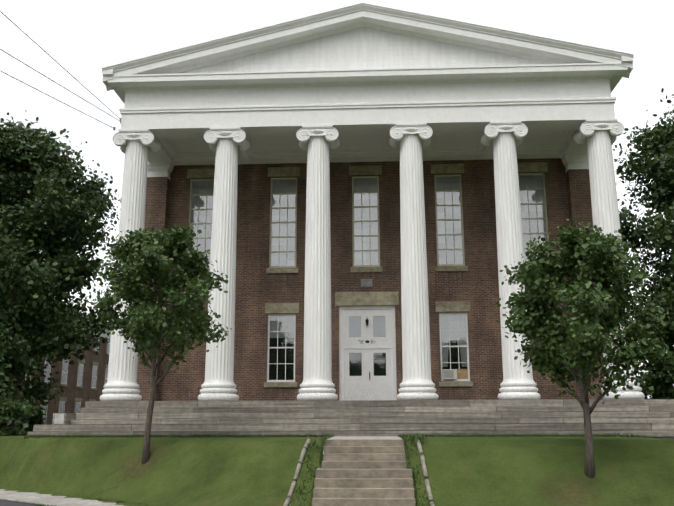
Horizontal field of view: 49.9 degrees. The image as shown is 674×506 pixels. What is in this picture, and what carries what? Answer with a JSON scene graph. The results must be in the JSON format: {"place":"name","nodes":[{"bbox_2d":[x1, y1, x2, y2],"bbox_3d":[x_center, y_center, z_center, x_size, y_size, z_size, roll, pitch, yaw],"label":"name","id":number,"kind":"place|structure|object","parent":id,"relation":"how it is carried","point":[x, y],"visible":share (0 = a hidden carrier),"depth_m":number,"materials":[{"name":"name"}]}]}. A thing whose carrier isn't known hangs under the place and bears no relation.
{"place":"outdoors","nodes":[
{"label":"outdoors","id":0,"kind":"place"},
{"bbox_2d":[0,500,36,505],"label":"street asphalt","id":1,"kind":"structure","parent":0,"point":[6,503],"depth_m":17.39,"materials":[{"name":"grey asphalt"}]},
{"bbox_2d":[0,489,123,505],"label":"sidewalk","id":2,"kind":"structure","parent":0,"point":[44,499],"depth_m":18.43,"materials":[{"name":"concrete"}]},
{"bbox_2d":[0,436,673,505],"bbox_3d":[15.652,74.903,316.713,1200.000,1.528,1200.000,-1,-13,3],"label":"ground","id":3,"kind":"structure","parent":0,"point":[461,471],"depth_m":17.03,"materials":[{"name":"green plant"}]},
{"bbox_2d":[0,398,45,435],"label":"hedge","id":4,"kind":"object","parent":3,"relation":"on","point":[7,406],"depth_m":25.44,"materials":[{"name":"green plant"}]},
{"bbox_2d":[0,316,63,420],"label":"tree","id":5,"kind":"object","parent":3,"relation":"on","point":[29,394],"depth_m":29.77,"materials":[{"name":"green plant"}]},
{"bbox_2d":[11,329,108,424],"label":"neighbour block","id":6,"kind":"structure","parent":3,"relation":"on","point":[72,392],"depth_m":59.21,"materials":[{"name":"brown brick"}]},
{"bbox_2d":[9,338,109,424],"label":"window glass","id":7,"kind":"object","parent":6,"relation":"attached to","point":[64,380],"visible":0.25,"depth_m":57.25,"materials":[{"name":"grey glass"}]},
{"bbox_2d":[23,347,108,401],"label":"window lintels sills","id":8,"kind":"structure","parent":6,"relation":"attached to","point":[79,399],"depth_m":59.72,"materials":[{"name":"grey stone"}]},
{"bbox_2d":[24,337,109,417],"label":"window frames","id":9,"kind":"structure","parent":6,"relation":"attached to","point":[77,378],"depth_m":58.88,"materials":[{"name":"white wood"}]},
{"bbox_2d":[55,310,110,339],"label":"neighbour cornice","id":10,"kind":"structure","parent":6,"relation":"attached to","point":[105,334],"depth_m":64.84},
{"bbox_2d":[0,110,120,389],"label":"tree","id":11,"kind":"object","parent":3,"relation":"on","point":[44,165],"depth_m":32.39,"materials":[{"name":"green plant"}]},
{"bbox_2d":[85,219,231,463],"bbox_3d":[-4.843,2.334,19.894,3.963,6.745,3.949,-1,-13,3],"label":"tree","id":12,"kind":"object","parent":3,"relation":"on","point":[151,256],"depth_m":19.58,"materials":[{"name":"green plant"}]},
{"bbox_2d":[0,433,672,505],"bbox_3d":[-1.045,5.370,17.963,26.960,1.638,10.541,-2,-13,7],"label":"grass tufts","id":13,"kind":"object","parent":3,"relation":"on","point":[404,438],"visible":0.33,"depth_m":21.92,"materials":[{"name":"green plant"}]},
{"bbox_2d":[98,445,597,503],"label":"earth patches","id":14,"kind":"object","parent":3,"relation":"on","point":[177,445],"visible":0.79,"depth_m":18.82,"materials":[{"name":"brown soil"}]},
{"bbox_2d":[27,399,673,436],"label":"stone platform","id":15,"kind":"structure","parent":3,"relation":"on","point":[651,417],"depth_m":23.26,"materials":[{"name":"grey stone"}]},
{"bbox_2d":[54,414,63,423],"bbox_3d":[-8.880,5.307,23.158,0.300,0.315,0.030,-1,-13,3],"label":"utility box","id":16,"kind":"object","parent":15,"relation":"on","point":[59,418],"visible":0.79,"depth_m":23.14,"materials":[{"name":"grey metal"}]},
{"bbox_2d":[100,128,160,400],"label":"ionic column","id":17,"kind":"structure","parent":15,"relation":"on","point":[136,146],"depth_m":26.90,"materials":[{"name":"white paint"}]},
{"bbox_2d":[107,62,628,165],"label":"entablature","id":18,"kind":"structure","parent":17,"relation":"on","point":[531,97],"depth_m":27.32,"materials":[{"name":"white paint"}]},
{"bbox_2d":[0,11,120,128],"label":"service wires","id":19,"kind":"object","parent":18,"relation":"attached to","point":[54,81],"visible":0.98,"depth_m":21.51,"materials":[{"name":"black"}]},
{"bbox_2d":[182,27,550,72],"bbox_3d":[1.008,-7.771,27.871,16.669,2.050,0.002,-1,-13,3],"label":"pediment tympanum","id":20,"kind":"object","parent":18,"relation":"on","point":[405,51],"visible":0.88,"depth_m":27.86,"materials":[{"name":"white paint"}]},
{"bbox_2d":[159,130,575,164],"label":"portico ceiling","id":21,"kind":"structure","parent":18,"relation":"attached to","point":[379,148],"depth_m":30.21,"materials":[{"name":"white paint"}]},
{"bbox_2d":[102,2,633,90],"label":"pediment cornice","id":22,"kind":"structure","parent":18,"relation":"on","point":[381,18],"depth_m":27.56,"materials":[{"name":"white paint"}]},
{"bbox_2d":[102,56,633,74],"bbox_3d":[1.847,-2.994,44.392,19.820,0.227,35.650,-1,-13,3],"label":"cornice end","id":23,"kind":"object","parent":18,"relation":"on","point":[623,59],"visible":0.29,"depth_m":26.65,"materials":[{"name":"white paint"}]},
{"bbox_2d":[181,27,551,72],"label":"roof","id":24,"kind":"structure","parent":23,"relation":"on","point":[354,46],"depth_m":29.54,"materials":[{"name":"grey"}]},
{"bbox_2d":[198,127,249,400],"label":"ionic column","id":25,"kind":"structure","parent":15,"relation":"on","point":[226,144],"depth_m":26.37,"materials":[{"name":"white paint"}]},
{"bbox_2d":[296,124,339,400],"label":"ionic column","id":26,"kind":"structure","parent":15,"relation":"on","point":[317,142],"depth_m":26.09,"materials":[{"name":"white paint"}]},
{"bbox_2d":[158,158,581,400],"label":"brick wall","id":27,"kind":"structure","parent":15,"relation":"on","point":[476,285],"depth_m":30.00,"materials":[{"name":"brown brick"}]},
{"bbox_2d":[361,279,371,286],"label":"plaque wall","id":28,"kind":"structure","parent":27,"relation":"attached to","point":[366,282],"depth_m":29.87,"materials":[{"name":"stone"}]},
{"bbox_2d":[187,162,547,386],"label":"window lintels and sills","id":29,"kind":"structure","parent":27,"relation":"attached to","point":[364,298],"depth_m":29.81,"materials":[{"name":"beige stone"}]},
{"bbox_2d":[339,306,396,400],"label":"entrance doors","id":30,"kind":"structure","parent":27,"relation":"attached to","point":[363,387],"depth_m":29.35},
{"bbox_2d":[349,316,385,375],"bbox_3d":[1.238,3.779,29.480,1.480,2.420,0.012,-1,-13,3],"label":"door glass","id":31,"kind":"object","parent":30,"relation":"in","point":[373,353],"visible":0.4,"depth_m":29.40,"materials":[{"name":"glass"}]},
{"bbox_2d":[267,312,469,381],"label":"window frames","id":32,"kind":"structure","parent":27,"relation":"attached to","point":[441,346],"depth_m":29.39,"materials":[{"name":"white paint"}]},
{"bbox_2d":[269,314,465,379],"bbox_3d":[1.239,3.838,29.491,8.050,2.650,0.001,-1,-13,3],"label":"interior window","id":33,"kind":"structure","parent":32,"relation":"attached to","point":[280,377],"depth_m":29.48,"materials":[{"name":"black glass"}]},
{"bbox_2d":[270,314,466,366],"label":"window curtains","id":34,"kind":"object","parent":32,"relation":"attached to","point":[273,326],"depth_m":29.52,"materials":[{"name":"white fabric"}]},
{"bbox_2d":[442,369,456,378],"bbox_3d":[4.507,4.851,28.958,0.540,0.380,0.320,-1,-13,3],"label":"window air conditioner","id":35,"kind":"object","parent":32,"relation":"attached to","point":[454,374],"depth_m":28.80,"materials":[{"name":"grey"}]},
{"bbox_2d":[444,370,453,377],"bbox_3d":[4.454,4.815,28.801,0.370,0.278,0.009,-1,-13,3],"label":"air conditioner grille","id":36,"kind":"object","parent":35,"relation":"attached to","point":[451,371],"depth_m":28.80,"materials":[{"name":"grey metal"}]},
{"bbox_2d":[457,369,467,378],"bbox_3d":[5.011,4.844,28.978,0.445,0.400,0.025,-1,-13,3],"label":"window panel board","id":37,"kind":"object","parent":32,"relation":"attached to","point":[462,373],"visible":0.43,"depth_m":28.97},
{"bbox_2d":[188,173,549,268],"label":"window frames","id":38,"kind":"structure","parent":27,"relation":"attached to","point":[378,220],"depth_m":30.62,"materials":[{"name":"beige wood"}]},
{"bbox_2d":[190,175,547,266],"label":"window panes","id":39,"kind":"object","parent":38,"relation":"attached to","point":[287,187],"depth_m":30.69,"materials":[{"name":"grey glass"}]},
{"bbox_2d":[191,175,546,379],"bbox_3d":[1.229,0.941,30.093,15.000,8.525,0.001,-1,-13,3],"label":"window glass","id":40,"kind":"object","parent":27,"relation":"attached to","point":[371,252],"visible":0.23,"depth_m":30.45,"materials":[{"name":"grey glass"}]},
{"bbox_2d":[136,169,604,400],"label":"brick pilasters","id":41,"kind":"object","parent":15,"relation":"on","point":[578,188],"visible":0.21,"depth_m":29.98,"materials":[{"name":"brown brick"}]},
{"bbox_2d":[147,154,588,179],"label":"pilaster capitals","id":42,"kind":"object","parent":41,"relation":"on","point":[165,169],"visible":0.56,"depth_m":30.59,"materials":[{"name":"white paint"}]},
{"bbox_2d":[389,122,437,399],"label":"ionic column","id":43,"kind":"structure","parent":15,"relation":"on","point":[410,140],"depth_m":25.94,"materials":[{"name":"white paint"}]},
{"bbox_2d":[481,120,540,399],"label":"ionic column","id":44,"kind":"structure","parent":15,"relation":"on","point":[504,138],"depth_m":26.02,"materials":[{"name":"white paint"}]},
{"bbox_2d":[573,118,644,398],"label":"ionic column","id":45,"kind":"structure","parent":15,"relation":"on","point":[598,136],"depth_m":26.37,"materials":[{"name":"white paint"}]},
{"bbox_2d":[283,439,434,505],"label":"timber edging","id":46,"kind":"object","parent":3,"relation":"on","point":[298,468],"visible":0.92,"depth_m":16.32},
{"bbox_2d":[289,433,436,505],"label":"weeds","id":47,"kind":"object","parent":3,"relation":"on","point":[417,437],"visible":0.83,"depth_m":16.92,"materials":[{"name":"green plant"}]},
{"bbox_2d":[312,439,414,505],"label":"concrete steps","id":48,"kind":"structure","parent":3,"relation":"on","point":[363,472],"depth_m":16.07,"materials":[{"name":"grey concrete"}]},
{"bbox_2d":[329,436,400,438],"bbox_3d":[0.638,5.205,16.912,2.150,1.586,10.476,-1,-13,3],"label":"landing","id":49,"kind":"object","parent":3,"relation":"on","point":[365,437],"visible":0.21,"depth_m":20.58,"materials":[{"name":"concrete"}]},
{"bbox_2d":[496,218,673,477],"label":"tree","id":50,"kind":"object","parent":3,"relation":"on","point":[583,247],"depth_m":16.53,"materials":[{"name":"green plant"}]},
{"bbox_2d":[611,88,673,311],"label":"tree","id":51,"kind":"object","parent":3,"relation":"on","point":[656,153],"depth_m":33.79,"materials":[{"name":"green plant"}]},
{"bbox_2d":[630,268,673,398],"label":"tree","id":52,"kind":"object","parent":3,"relation":"on","point":[663,378],"depth_m":28.55,"materials":[{"name":"green plant"}]},
{"bbox_2d":[645,436,673,438],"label":"grass edge","id":53,"kind":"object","parent":3,"relation":"on","point":[671,437],"depth_m":22.15,"materials":[{"name":"green plant"}]},
{"bbox_2d":[0,0,673,452],"label":"sky","id":54,"kind":"structure","parent":0,"point":[85,37],"materials":[{"name":"white"}]},
{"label":"brick flank walls","id":55,"kind":"object","parent":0,"visible":0},
{"bbox_2d":[349,316,384,336],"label":"window panes","id":56,"kind":"structure","parent":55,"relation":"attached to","point":[353,321],"depth_m":29.90,"materials":[{"name":"grey glass"}]},
{"bbox_2d":[349,353,385,375],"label":"glass pane","id":57,"kind":"structure","parent":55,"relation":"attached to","point":[358,367],"depth_m":29.56,"materials":[{"name":"black glass"}]}
]}

